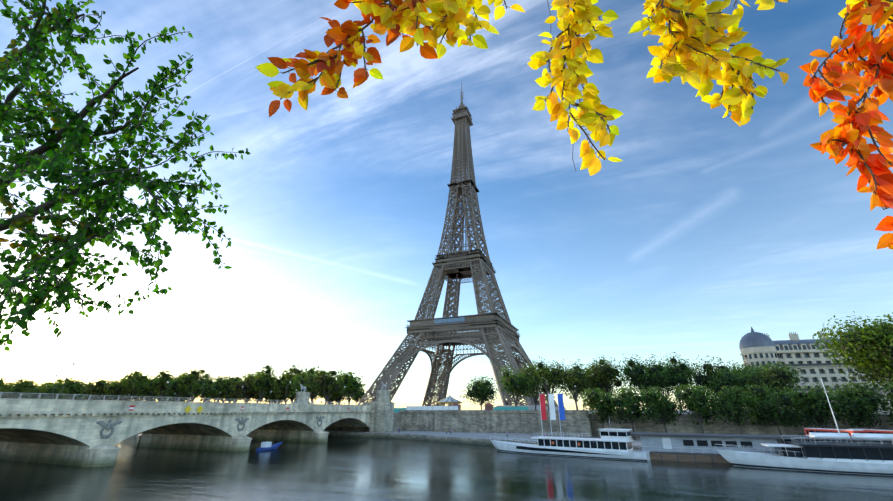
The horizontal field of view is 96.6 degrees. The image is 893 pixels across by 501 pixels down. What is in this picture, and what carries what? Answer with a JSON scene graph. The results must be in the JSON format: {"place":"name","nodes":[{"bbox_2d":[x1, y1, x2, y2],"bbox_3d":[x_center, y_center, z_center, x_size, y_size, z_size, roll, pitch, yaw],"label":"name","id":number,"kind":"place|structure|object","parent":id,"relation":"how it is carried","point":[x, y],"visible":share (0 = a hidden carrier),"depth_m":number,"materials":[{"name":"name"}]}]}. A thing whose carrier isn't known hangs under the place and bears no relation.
{"place":"outdoors","nodes":[
{"label":"outdoors","id":0,"kind":"place"},
{"bbox_2d":[0,0,250,350],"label":"tree","id":1,"kind":"object","parent":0,"point":[82,139],"depth_m":4.76,"materials":[{"name":"green plant"}]},
{"bbox_2d":[0,433,892,500],"bbox_3d":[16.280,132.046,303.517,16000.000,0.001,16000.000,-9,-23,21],"label":"river","id":2,"kind":"structure","parent":0,"point":[358,469],"depth_m":60.18,"materials":[{"name":"black liquid"}]},
{"bbox_2d":[0,398,371,466],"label":"bridge","id":3,"kind":"structure","parent":2,"relation":"in","point":[59,431],"depth_m":84.65,"materials":[{"name":"stone"}]},
{"bbox_2d":[59,362,74,398],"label":"street lamp","id":4,"kind":"object","parent":3,"relation":"on","point":[73,364],"visible":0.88,"depth_m":72.91,"materials":[{"name":"grey metal"}]},
{"bbox_2d":[0,392,370,404],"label":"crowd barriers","id":5,"kind":"object","parent":3,"relation":"on","point":[1,393],"visible":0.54,"depth_m":87.64,"materials":[{"name":"grey"}]},
{"bbox_2d":[97,416,324,438],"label":"bridge emblems","id":6,"kind":"object","parent":3,"relation":"on","point":[104,425],"visible":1,"depth_m":77.79,"materials":[{"name":"grey stone"}]},
{"bbox_2d":[129,405,349,412],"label":"traffic signs","id":7,"kind":"object","parent":3,"relation":"on","point":[187,409],"visible":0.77,"depth_m":91.46,"materials":[{"name":"red paint"}]},
{"bbox_2d":[290,392,309,403],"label":"bridge pylon","id":8,"kind":"object","parent":3,"relation":"on","point":[302,396],"visible":0.29,"depth_m":175.28,"materials":[{"name":"stone"}]},
{"bbox_2d":[256,442,281,450],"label":"work boat","id":9,"kind":"object","parent":2,"relation":"on","point":[265,446],"visible":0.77,"depth_m":102.47,"materials":[{"name":"blue paint"}]},
{"bbox_2d":[490,421,650,460],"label":"river boat","id":10,"kind":"object","parent":2,"relation":"on","point":[610,443],"visible":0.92,"depth_m":87.53,"materials":[{"name":"white paint"}]},
{"bbox_2d":[630,379,892,462],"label":"boat","id":11,"kind":"object","parent":2,"relation":"on","point":[697,447],"visible":0.46,"depth_m":80.88,"materials":[{"name":"white metal"}]},
{"bbox_2d":[715,432,892,475],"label":"river boat","id":12,"kind":"object","parent":2,"relation":"on","point":[869,458],"visible":1,"depth_m":67.43,"materials":[{"name":"white paint"}]},
{"bbox_2d":[0,0,892,409],"label":"sky","id":13,"kind":"structure","parent":0,"point":[709,229],"materials":[{"name":"blue"}]},
{"bbox_2d":[324,430,641,449],"bbox_3d":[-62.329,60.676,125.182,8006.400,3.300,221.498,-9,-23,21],"label":"quay","id":14,"kind":"structure","parent":0,"point":[470,438],"depth_m":136.13,"materials":[{"name":"grey stone"}]},
{"bbox_2d":[369,391,394,431],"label":"bridge pylon","id":15,"kind":"object","parent":14,"relation":"on","point":[382,416],"visible":0.94,"depth_m":157.71,"materials":[{"name":"stone"}]},
{"bbox_2d":[378,381,387,390],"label":"equestrian statue","id":16,"kind":"object","parent":15,"relation":"on","point":[384,385],"visible":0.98,"depth_m":163.02,"materials":[{"name":"stone"}]},
{"bbox_2d":[399,410,587,432],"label":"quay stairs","id":17,"kind":"structure","parent":14,"relation":"on","point":[444,422],"depth_m":156.40,"materials":[{"name":"grey stone"}]},
{"bbox_2d":[539,392,564,436],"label":"flags","id":18,"kind":"object","parent":14,"relation":"on","point":[552,407],"visible":0.96,"depth_m":108.10,"materials":[{"name":"multicoloured fabric"}]},
{"bbox_2d":[804,428,864,436],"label":"canopy","id":19,"kind":"object","parent":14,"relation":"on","point":[822,430],"visible":0.23,"depth_m":86.88,"materials":[{"name":"red paint"}]},
{"bbox_2d":[850,429,892,433],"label":"canopy","id":20,"kind":"object","parent":14,"relation":"on","point":[874,431],"visible":0.19,"depth_m":83.58,"materials":[{"name":"paint"}]},
{"bbox_2d":[256,0,892,249],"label":"autumn leaves","id":21,"kind":"object","parent":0,"point":[692,69],"depth_m":1.95,"materials":[{"name":"yellow plant"}]},
{"bbox_2d":[324,410,892,437],"bbox_3d":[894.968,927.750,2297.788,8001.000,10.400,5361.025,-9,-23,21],"label":"bank","id":22,"kind":"structure","parent":0,"point":[575,423],"depth_m":129.10,"materials":[{"name":"grey stone"}]},
{"bbox_2d":[437,394,461,405],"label":"carousel","id":23,"kind":"object","parent":22,"relation":"on","point":[449,400],"visible":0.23,"depth_m":189.09,"materials":[{"name":"beige"}]},
{"bbox_2d":[450,403,460,409],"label":"kiosk","id":24,"kind":"object","parent":22,"relation":"on","point":[458,405],"visible":0.5,"depth_m":170.91,"materials":[{"name":"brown wood"}]},
{"bbox_2d":[357,81,557,406],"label":"tower","id":25,"kind":"structure","parent":22,"relation":"on","point":[493,331],"depth_m":336.72,"materials":[{"name":"metal"}]},
{"bbox_2d":[434,317,464,324],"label":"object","id":26,"kind":"object","parent":25,"relation":"attached to","point":[449,320],"visible":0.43,"depth_m":300.91,"materials":[{"name":"blue glass"}]},
{"bbox_2d":[394,406,528,411],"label":"site hoardings","id":27,"kind":"object","parent":22,"relation":"on","point":[448,408],"visible":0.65,"depth_m":166.34,"materials":[{"name":"white paint"}]},
{"bbox_2d":[484,403,493,409],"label":"kiosk","id":28,"kind":"object","parent":22,"relation":"on","point":[488,406],"visible":0.79,"depth_m":167.72,"materials":[{"name":"brown wood"}]},
{"bbox_2d":[496,405,565,409],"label":"fence","id":29,"kind":"object","parent":22,"relation":"on","point":[531,407],"visible":0.19,"depth_m":232.12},
{"bbox_2d":[739,327,892,412],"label":"building","id":30,"kind":"structure","parent":22,"relation":"on","point":[810,361],"depth_m":178.81,"materials":[{"name":"stone"}]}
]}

